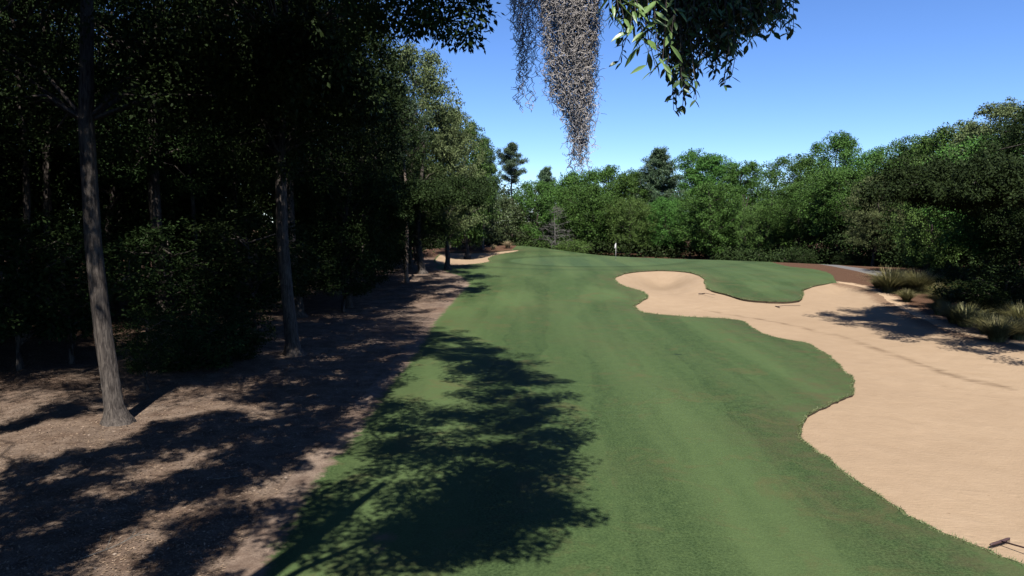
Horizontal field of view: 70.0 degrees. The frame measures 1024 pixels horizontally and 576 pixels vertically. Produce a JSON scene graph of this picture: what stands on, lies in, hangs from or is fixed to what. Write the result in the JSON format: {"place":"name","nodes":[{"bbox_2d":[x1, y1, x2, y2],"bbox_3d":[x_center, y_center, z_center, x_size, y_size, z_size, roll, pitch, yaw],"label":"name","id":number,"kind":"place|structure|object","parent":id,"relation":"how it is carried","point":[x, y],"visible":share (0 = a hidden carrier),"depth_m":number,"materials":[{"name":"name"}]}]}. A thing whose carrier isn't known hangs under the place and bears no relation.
{"place":"outdoors","nodes":[
{"label":"outdoors","id":0,"kind":"place"},
{"bbox_2d":[0,225,1023,575],"bbox_3d":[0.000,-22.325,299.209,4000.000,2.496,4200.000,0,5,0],"label":"ground","id":1,"kind":"structure","parent":0,"point":[394,305],"depth_m":21.62,"materials":[{"name":"brown soil"}]},
{"bbox_2d":[0,23,40,149],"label":"oak tree","id":2,"kind":"object","parent":1,"relation":"on","point":[13,137],"visible":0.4,"depth_m":25.71,"materials":[{"name":"green plant"}]},
{"bbox_2d":[0,0,73,206],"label":"oak tree","id":3,"kind":"object","parent":1,"relation":"on","point":[17,148],"visible":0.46,"depth_m":34.72,"materials":[{"name":"green plant"}]},
{"bbox_2d":[0,2,102,267],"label":"oak tree","id":4,"kind":"object","parent":1,"relation":"on","point":[33,155],"visible":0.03,"depth_m":44.39,"materials":[{"name":"green plant"}]},
{"bbox_2d":[0,207,119,370],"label":"sapling","id":5,"kind":"object","parent":1,"relation":"on","point":[9,324],"visible":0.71,"depth_m":28.61,"materials":[{"name":"green plant"}]},
{"bbox_2d":[0,213,158,363],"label":"sapling","id":6,"kind":"object","parent":1,"relation":"on","point":[85,326],"visible":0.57,"depth_m":29.45,"materials":[{"name":"green plant"}]},
{"bbox_2d":[0,0,241,290],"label":"oak tree","id":7,"kind":"object","parent":1,"relation":"on","point":[120,224],"visible":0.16,"depth_m":41.42,"materials":[{"name":"green plant"}]},
{"bbox_2d":[0,0,273,426],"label":"oak tree","id":8,"kind":"object","parent":1,"relation":"on","point":[86,113],"visible":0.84,"depth_m":21.17,"materials":[{"name":"green plant"}]},
{"bbox_2d":[0,0,277,333],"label":"oak tree","id":9,"kind":"object","parent":1,"relation":"on","point":[152,163],"visible":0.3,"depth_m":37.91,"materials":[{"name":"green plant"}]},
{"bbox_2d":[112,303,182,390],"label":"sapling","id":10,"kind":"object","parent":1,"relation":"on","point":[152,362],"visible":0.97,"depth_m":25.65,"materials":[{"name":"green plant"}]},
{"bbox_2d":[52,6,262,303],"bbox_3d":[-24.295,-9.546,51.358,17.496,22.021,14.448,-3,6,-32],"label":"oak tree","id":11,"kind":"object","parent":1,"relation":"on","point":[178,232],"visible":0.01,"depth_m":49.59,"materials":[{"name":"green plant"}]},
{"bbox_2d":[104,216,246,337],"bbox_3d":[-16.605,-0.191,36.344,7.413,6.825,6.962,4,7,39],"label":"sapling","id":12,"kind":"object","parent":1,"relation":"on","point":[148,239],"visible":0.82,"depth_m":35.52,"materials":[{"name":"green plant"}]},
{"bbox_2d":[124,308,251,372],"bbox_3d":[-12.579,2.168,29.332,5.277,2.788,4.763,0,5,2],"label":"shrub","id":13,"kind":"object","parent":1,"relation":"on","point":[189,339],"visible":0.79,"depth_m":28.84,"materials":[{"name":"green plant"}]},
{"bbox_2d":[0,331,413,575],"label":"leaf litter","id":14,"kind":"object","parent":1,"relation":"on","point":[124,557],"visible":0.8,"depth_m":17.00,"materials":[{"name":"plant"}]},
{"bbox_2d":[80,525,151,558],"bbox_3d":[-7.311,4.675,13.472,0.477,0.178,1.241,4,7,38],"label":"fallen twig","id":15,"kind":"object","parent":14,"relation":"on","point":[113,546],"visible":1,"depth_m":13.44,"materials":[{"name":"wood"}]},
{"bbox_2d":[0,0,434,342],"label":"wood","id":16,"kind":"object","parent":1,"relation":"on","point":[27,203],"visible":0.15,"depth_m":44.66,"materials":[{"name":"green plant"}]},
{"bbox_2d":[178,300,277,360],"bbox_3d":[-12.349,1.939,31.461,4.718,2.908,4.259,5,7,44],"label":"shrub","id":17,"kind":"object","parent":1,"relation":"on","point":[243,319],"visible":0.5,"depth_m":31.00,"materials":[{"name":"green plant"}]},
{"bbox_2d":[164,199,326,331],"bbox_3d":[-13.528,-0.832,38.344,7.762,7.696,7.289,1,5,6],"label":"sapling","id":18,"kind":"object","parent":1,"relation":"on","point":[255,267],"visible":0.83,"depth_m":37.05,"materials":[{"name":"green plant"}]},
{"bbox_2d":[97,0,412,356],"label":"oak tree","id":19,"kind":"object","parent":1,"relation":"on","point":[292,57],"visible":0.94,"depth_m":21.73,"materials":[{"name":"green plant"}]},
{"bbox_2d":[164,0,399,317],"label":"oak tree","id":20,"kind":"object","parent":1,"relation":"on","point":[298,301],"visible":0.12,"depth_m":45.36,"materials":[{"name":"green plant"}]},
{"bbox_2d":[237,225,351,301],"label":"sapling","id":21,"kind":"object","parent":1,"relation":"on","point":[329,287],"visible":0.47,"depth_m":45.48,"materials":[{"name":"green plant"}]},
{"bbox_2d":[239,60,389,274],"bbox_3d":[-17.304,-10.340,58.647,17.458,21.084,14.701,-1,5,-11],"label":"oak tree","id":22,"kind":"object","parent":1,"relation":"on","point":[265,199],"visible":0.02,"depth_m":56.68,"materials":[{"name":"green plant"}]},
{"bbox_2d":[298,221,389,311],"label":"sapling","id":23,"kind":"object","parent":1,"relation":"on","point":[361,264],"visible":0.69,"depth_m":47.20,"materials":[{"name":"green plant"}]},
{"bbox_2d":[250,10,458,307],"bbox_3d":[-11.396,-8.683,49.611,14.045,20.797,11.598,2,6,20],"label":"oak tree","id":24,"kind":"object","parent":1,"relation":"on","point":[347,214],"visible":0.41,"depth_m":48.56,"materials":[{"name":"green plant"}]},
{"bbox_2d":[332,143,416,287],"bbox_3d":[-11.242,-5.940,59.724,7.203,12.303,7.414,0,5,0],"label":"oak tree","id":25,"kind":"object","parent":1,"relation":"on","point":[375,283],"visible":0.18,"depth_m":59.35,"materials":[{"name":"green plant"}]},
{"bbox_2d":[381,83,432,282],"bbox_3d":[-9.327,-8.660,61.123,5.298,17.005,4.550,-5,7,-43],"label":"pine tree","id":26,"kind":"object","parent":1,"relation":"on","point":[406,273],"visible":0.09,"depth_m":60.81,"materials":[{"name":"green plant"}]},
{"bbox_2d":[345,39,476,269],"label":"oak tree","id":27,"kind":"object","parent":1,"relation":"on","point":[429,86],"visible":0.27,"depth_m":69.56,"materials":[{"name":"green plant"}]},
{"bbox_2d":[340,126,505,273],"bbox_3d":[-7.625,-7.183,59.279,14.298,13.803,25.299,0,5,0],"label":"oak tree","id":28,"kind":"object","parent":1,"relation":"on","point":[434,192],"visible":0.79,"depth_m":53.50,"materials":[{"name":"green plant"}]},
{"bbox_2d":[404,229,441,263],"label":"oak tree","id":29,"kind":"object","parent":1,"relation":"on","point":[414,252],"depth_m":81.65,"materials":[{"name":"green plant"}]},
{"bbox_2d":[411,104,490,269],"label":"oak tree","id":30,"kind":"object","parent":1,"relation":"on","point":[465,223],"visible":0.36,"depth_m":70.10,"materials":[{"name":"green plant"}]},
{"bbox_2d":[449,201,495,248],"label":"cedar tree","id":31,"kind":"object","parent":1,"relation":"on","point":[462,245],"visible":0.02,"depth_m":107.66,"materials":[{"name":"green plant"}]},
{"bbox_2d":[436,250,517,264],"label":"sand bunker","id":32,"kind":"object","parent":1,"relation":"on","point":[456,258],"visible":0.69,"depth_m":98.55,"materials":[{"name":"sand"}]},
{"bbox_2d":[434,119,502,258],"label":"oak tree","id":33,"kind":"object","parent":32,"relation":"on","point":[476,232],"visible":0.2,"depth_m":96.45,"materials":[{"name":"green plant"}]},
{"bbox_2d":[472,136,502,249],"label":"pine tree","id":34,"kind":"object","parent":1,"relation":"on","point":[492,174],"visible":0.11,"depth_m":104.57,"materials":[{"name":"green plant"}]},
{"bbox_2d":[471,179,518,245],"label":"cedar tree","id":35,"kind":"object","parent":1,"relation":"on","point":[490,237],"visible":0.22,"depth_m":115.18,"materials":[{"name":"green plant"}]},
{"bbox_2d":[503,241,513,247],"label":"grass tussock","id":36,"kind":"object","parent":1,"relation":"on","point":[507,245],"depth_m":106.94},
{"bbox_2d":[485,195,535,245],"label":"cedar tree","id":37,"kind":"object","parent":1,"relation":"on","point":[516,217],"visible":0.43,"depth_m":122.36,"materials":[{"name":"green plant"}]},
{"bbox_2d":[493,141,528,236],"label":"pine tree","id":38,"kind":"object","parent":1,"relation":"on","point":[508,155],"visible":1,"depth_m":139.27,"materials":[{"name":"green plant"}]},
{"bbox_2d":[507,234,534,246],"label":"shrub","id":39,"kind":"object","parent":1,"relation":"on","point":[521,242],"visible":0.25,"depth_m":122.77,"materials":[{"name":"green plant"}]},
{"bbox_2d":[508,179,565,245],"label":"oak tree","id":40,"kind":"object","parent":1,"relation":"on","point":[524,199],"visible":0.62,"depth_m":125.34,"materials":[{"name":"green plant"}]},
{"bbox_2d":[532,166,556,203],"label":"pine tree","id":41,"kind":"object","parent":1,"relation":"on","point":[545,174],"visible":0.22,"depth_m":162.63,"materials":[{"name":"green plant"}]},
{"bbox_2d":[538,238,562,250],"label":"shrub","id":42,"kind":"object","parent":1,"relation":"on","point":[548,246],"visible":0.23,"depth_m":120.40,"materials":[{"name":"green plant"}]},
{"bbox_2d":[321,0,800,116],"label":"oak tree","id":43,"kind":"object","parent":1,"relation":"on","point":[684,23],"visible":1,"depth_m":2.93,"materials":[{"name":"green plant"}]},
{"bbox_2d":[506,0,543,112],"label":"spanish moss","id":44,"kind":"object","parent":43,"relation":"hanging from","point":[517,28],"visible":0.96,"depth_m":3.04,"materials":[{"name":"plant"}]},
{"bbox_2d":[531,0,606,178],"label":"spanish moss","id":45,"kind":"object","parent":43,"relation":"hanging from","point":[578,16],"visible":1,"depth_m":2.91,"materials":[{"name":"plant"}]},
{"bbox_2d":[552,238,594,252],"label":"shrub","id":46,"kind":"object","parent":1,"relation":"on","point":[563,247],"visible":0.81,"depth_m":115.50,"materials":[{"name":"green plant"}]},
{"bbox_2d":[536,169,613,240],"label":"oak tree","id":47,"kind":"object","parent":1,"relation":"on","point":[571,175],"visible":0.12,"depth_m":146.11,"materials":[{"name":"green plant"}]},
{"bbox_2d":[553,182,623,253],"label":"oak tree","id":48,"kind":"object","parent":1,"relation":"on","point":[583,215],"visible":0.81,"depth_m":123.53,"materials":[{"name":"green plant"}]},
{"bbox_2d":[550,164,643,250],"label":"oak tree","id":49,"kind":"object","parent":1,"relation":"on","point":[604,175],"visible":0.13,"depth_m":143.00,"materials":[{"name":"green plant"}]},
{"bbox_2d":[412,177,830,258],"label":"wood","id":50,"kind":"object","parent":1,"relation":"on","point":[659,252],"visible":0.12,"depth_m":122.22,"materials":[{"name":"green plant"}]},
{"bbox_2d":[223,246,1023,575],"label":"fairway","id":51,"kind":"structure","parent":1,"relation":"on","point":[505,416],"depth_m":18.57,"materials":[{"name":"green plant"}]},
{"bbox_2d":[533,206,575,247],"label":"bare tree","id":52,"kind":"object","parent":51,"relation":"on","point":[554,241],"visible":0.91,"depth_m":118.73,"materials":[{"name":"plant"}]},
{"bbox_2d":[593,195,657,256],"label":"young tree","id":53,"kind":"object","parent":1,"relation":"on","point":[640,228],"visible":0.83,"depth_m":122.20,"materials":[{"name":"green plant"}]},
{"bbox_2d":[597,169,668,243],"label":"oak tree","id":54,"kind":"object","parent":1,"relation":"on","point":[630,181],"visible":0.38,"depth_m":134.60,"materials":[{"name":"green plant"}]},
{"bbox_2d":[632,146,688,223],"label":"pine tree","id":55,"kind":"object","parent":1,"relation":"on","point":[661,172],"visible":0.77,"depth_m":132.32,"materials":[{"name":"green plant"}]},
{"bbox_2d":[635,196,692,256],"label":"oak tree","id":56,"kind":"object","parent":1,"relation":"on","point":[659,204],"visible":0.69,"depth_m":123.45,"materials":[{"name":"green plant"}]},
{"bbox_2d":[663,147,729,241],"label":"oak tree","id":57,"kind":"object","parent":1,"relation":"on","point":[693,158],"visible":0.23,"depth_m":146.17,"materials":[{"name":"green plant"}]},
{"bbox_2d":[669,181,750,258],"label":"oak tree","id":58,"kind":"object","parent":1,"relation":"on","point":[722,232],"visible":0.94,"depth_m":115.64,"materials":[{"name":"green plant"}]},
{"bbox_2d":[684,154,747,236],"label":"oak tree","id":59,"kind":"object","parent":1,"relation":"on","point":[707,165],"visible":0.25,"depth_m":142.99,"materials":[{"name":"green plant"}]},
{"bbox_2d":[434,249,1023,564],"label":"grass fringe","id":60,"kind":"object","parent":1,"relation":"on","point":[810,412],"depth_m":25.59,"materials":[{"name":"plant"}]},
{"bbox_2d":[704,160,777,242],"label":"oak tree","id":61,"kind":"object","parent":1,"relation":"on","point":[746,171],"visible":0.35,"depth_m":134.64,"materials":[{"name":"green plant"}]},
{"bbox_2d":[733,203,787,251],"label":"young tree","id":62,"kind":"object","parent":1,"relation":"on","point":[748,218],"visible":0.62,"depth_m":106.54,"materials":[{"name":"green plant"}]},
{"bbox_2d":[756,153,832,247],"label":"oak tree","id":63,"kind":"object","parent":1,"relation":"on","point":[802,164],"visible":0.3,"depth_m":119.39,"materials":[{"name":"green plant"}]},
{"bbox_2d":[755,179,839,244],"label":"oak tree","id":64,"kind":"object","parent":1,"relation":"on","point":[792,227],"visible":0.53,"depth_m":102.42,"materials":[{"name":"green plant"}]},
{"bbox_2d":[781,247,818,263],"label":"shrub","id":65,"kind":"object","parent":1,"relation":"on","point":[794,254],"visible":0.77,"depth_m":92.49,"materials":[{"name":"green plant"}]},
{"bbox_2d":[615,270,1023,563],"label":"sand waste area","id":66,"kind":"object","parent":1,"relation":"on","point":[925,423],"visible":0.86,"depth_m":25.02,"materials":[{"name":"sand"}]},
{"bbox_2d":[989,537,1023,547],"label":"bunker rake","id":67,"kind":"object","parent":66,"relation":"on","point":[1001,542],"visible":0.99,"depth_m":13.66,"materials":[{"name":"brown wood"}]},
{"bbox_2d":[801,130,865,245],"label":"oak tree","id":68,"kind":"object","parent":1,"relation":"on","point":[845,144],"visible":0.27,"depth_m":122.33,"materials":[{"name":"green plant"}]},
{"bbox_2d":[790,164,886,254],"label":"oak tree","id":69,"kind":"object","parent":1,"relation":"on","point":[831,184],"visible":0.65,"depth_m":93.85,"materials":[{"name":"green plant"}]},
{"bbox_2d":[831,254,862,265],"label":"shrub","id":70,"kind":"object","parent":1,"relation":"on","point":[851,259],"visible":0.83,"depth_m":83.60,"materials":[{"name":"green plant"}]},
{"bbox_2d":[704,137,1023,273],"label":"wood","id":71,"kind":"object","parent":1,"relation":"on","point":[825,254],"visible":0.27,"depth_m":92.50,"materials":[{"name":"green plant"}]},
{"bbox_2d":[826,144,910,227],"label":"oak tree","id":72,"kind":"object","parent":1,"relation":"on","point":[867,158],"visible":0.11,"depth_m":97.91,"materials":[{"name":"green plant"}]},
{"bbox_2d":[839,174,908,266],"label":"oak tree","id":73,"kind":"object","parent":1,"relation":"on","point":[873,247],"visible":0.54,"depth_m":81.06,"materials":[{"name":"green plant"}]},
{"bbox_2d":[870,278,879,287],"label":"grass tussock","id":74,"kind":"object","parent":1,"relation":"on","point":[875,284],"depth_m":59.32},
{"bbox_2d":[847,266,924,292],"bbox_3d":[29.730,-0.780,57.350,5.603,2.320,5.779,-1,5,-9],"label":"grass tussock","id":75,"kind":"object","parent":1,"relation":"on","point":[890,282],"depth_m":56.87,"materials":[{"name":"plant"}]},
{"bbox_2d":[860,130,947,228],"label":"oak tree","id":76,"kind":"object","parent":1,"relation":"on","point":[903,145],"visible":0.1,"depth_m":87.37,"materials":[{"name":"green plant"}]},
{"bbox_2d":[898,269,916,288],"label":"grass tussock","id":77,"kind":"object","parent":1,"relation":"on","point":[904,285],"depth_m":59.24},
{"bbox_2d":[895,288,920,301],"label":"grass tussock","id":78,"kind":"object","parent":1,"relation":"on","point":[907,296],"depth_m":52.81,"materials":[{"name":"plant"}]},
{"bbox_2d":[901,267,943,292],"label":"grass tussock","id":79,"kind":"object","parent":1,"relation":"on","point":[920,284],"depth_m":56.89,"materials":[{"name":"plant"}]},
{"bbox_2d":[883,153,970,274],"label":"young tree","id":80,"kind":"object","parent":1,"relation":"on","point":[919,245],"visible":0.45,"depth_m":65.09,"materials":[{"name":"green plant"}]},
{"bbox_2d":[923,276,941,290],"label":"grass tussock","id":81,"kind":"object","parent":1,"relation":"on","point":[933,282],"depth_m":57.73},
{"bbox_2d":[912,287,955,306],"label":"grass tussock","id":82,"kind":"object","parent":1,"relation":"on","point":[937,297],"depth_m":50.44,"materials":[{"name":"plant"}]},
{"bbox_2d":[845,111,1023,247],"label":"oak tree","id":83,"kind":"object","parent":1,"relation":"on","point":[976,184],"visible":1,"depth_m":37.24,"materials":[{"name":"green plant"}]},
{"bbox_2d":[922,282,950,292],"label":"grass tussock","id":84,"kind":"object","parent":1,"relation":"on","point":[936,288],"depth_m":54.52,"materials":[{"name":"plant"}]},
{"bbox_2d":[924,298,952,314],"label":"grass tussock","id":85,"kind":"object","parent":1,"relation":"on","point":[937,304],"depth_m":46.89,"materials":[{"name":"plant"}]},
{"bbox_2d":[891,119,992,254],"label":"oak tree","id":86,"kind":"object","parent":1,"relation":"on","point":[941,137],"visible":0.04,"depth_m":78.00,"materials":[{"name":"green plant"}]},
{"bbox_2d":[929,279,957,288],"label":"grass tussock","id":87,"kind":"object","parent":1,"relation":"on","point":[944,282],"depth_m":55.52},
{"bbox_2d":[922,261,970,282],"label":"shrub","id":88,"kind":"object","parent":1,"relation":"on","point":[934,269],"visible":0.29,"depth_m":60.17,"materials":[{"name":"green plant"}]},
{"bbox_2d":[931,301,984,323],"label":"grass tussock","id":89,"kind":"object","parent":1,"relation":"on","point":[950,320],"depth_m":42.87,"materials":[{"name":"plant"}]},
{"bbox_2d":[943,277,977,288],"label":"shrub","id":90,"kind":"object","parent":1,"relation":"on","point":[955,282],"visible":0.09,"depth_m":53.82,"materials":[{"name":"green plant"}]},
{"bbox_2d":[905,132,1023,275],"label":"oak tree","id":91,"kind":"object","parent":1,"relation":"on","point":[964,232],"visible":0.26,"depth_m":55.03,"materials":[{"name":"green plant"}]},
{"bbox_2d":[932,301,1000,326],"bbox_3d":[25.785,1.467,41.589,3.904,1.487,4.027,4,7,39],"label":"grass tussock","id":92,"kind":"object","parent":1,"relation":"on","point":[962,316],"depth_m":41.33,"materials":[{"name":"plant"}]},
{"bbox_2d":[949,292,989,312],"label":"grass tussock","id":93,"kind":"object","parent":1,"relation":"on","point":[973,303],"depth_m":46.65,"materials":[{"name":"plant"}]},
{"bbox_2d":[930,263,1011,283],"bbox_3d":[35.546,-0.547,56.015,5.895,2.725,5.320,-3,6,-28],"label":"shrub","id":94,"kind":"object","parent":1,"relation":"on","point":[982,272],"visible":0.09,"depth_m":56.24,"materials":[{"name":"green plant"}]},
{"bbox_2d":[951,275,999,290],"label":"shrub","id":95,"kind":"object","parent":1,"relation":"on","point":[976,283],"visible":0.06,"depth_m":52.34,"materials":[{"name":"green plant"}]},
{"bbox_2d":[928,258,1023,317],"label":"shrub","id":96,"kind":"object","parent":1,"relation":"on","point":[1012,281],"visible":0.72,"depth_m":45.92,"materials":[{"name":"green plant"}]},
{"bbox_2d":[950,283,1004,312],"bbox_3d":[30.256,0.736,47.431,3.746,2.361,4.150,-3,6,-33],"label":"shrub","id":97,"kind":"object","parent":1,"relation":"on","point":[970,295],"visible":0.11,"depth_m":47.06,"materials":[{"name":"green plant"}]},
{"bbox_2d":[943,96,1023,271],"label":"oak tree","id":98,"kind":"object","parent":1,"relation":"on","point":[993,112],"visible":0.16,"depth_m":65.60,"materials":[{"name":"green plant"}]},
{"bbox_2d":[959,310,1017,333],"bbox_3d":[25.182,1.779,38.722,3.260,1.368,3.161,0,5,1],"label":"grass tussock","id":99,"kind":"object","parent":1,"relation":"on","point":[981,318],"depth_m":38.73,"materials":[{"name":"plant"}]},
{"bbox_2d":[958,101,1023,275],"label":"oak tree","id":100,"kind":"object","parent":1,"relation":"on","point":[1012,136],"visible":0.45,"depth_m":51.58,"materials":[{"name":"green plant"}]},
{"bbox_2d":[964,313,1023,342],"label":"grass tussock","id":101,"kind":"object","parent":1,"relation":"on","point":[994,331],"depth_m":36.08,"materials":[{"name":"plant"}]},
{"bbox_2d":[980,298,1019,319],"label":"grass tussock","id":102,"kind":"object","parent":1,"relation":"on","point":[995,311],"depth_m":44.10,"materials":[{"name":"plant"}]},
{"bbox_2d":[978,287,1023,317],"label":"shrub","id":103,"kind":"object","parent":1,"relation":"on","point":[1008,294],"visible":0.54,"depth_m":43.98,"materials":[{"name":"green plant"}]},
{"bbox_2d":[985,276,1023,288],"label":"shrub","id":104,"kind":"object","parent":1,"relation":"on","point":[988,282],"visible":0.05,"depth_m":50.10,"materials":[{"name":"green plant"}]},
{"bbox_2d":[991,299,1023,320],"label":"grass tussock","id":105,"kind":"object","parent":1,"relation":"on","point":[1018,312],"depth_m":40.82,"materials":[{"name":"plant"}]},
{"bbox_2d":[998,312,1023,339],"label":"grass tussock","id":106,"kind":"object","parent":1,"relation":"on","point":[1016,336],"depth_m":36.69,"materials":[{"name":"plant"}]},
{"bbox_2d":[14,0,1023,221],"label":"sky","id":107,"kind":"structure","parent":0,"point":[877,72],"materials":[{"name":"blue"}]},
{"bbox_2d":[510,256,685,265],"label":"putting green","id":108,"kind":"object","parent":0,"point":[598,261],"visible":0.98,"depth_m":88.50,"materials":[{"name":"green plant"}]},
{"bbox_2d":[821,264,885,275],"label":"cart path","id":109,"kind":"structure","parent":0,"point":[868,271],"depth_m":72.98,"materials":[{"name":"concrete"}]}
]}

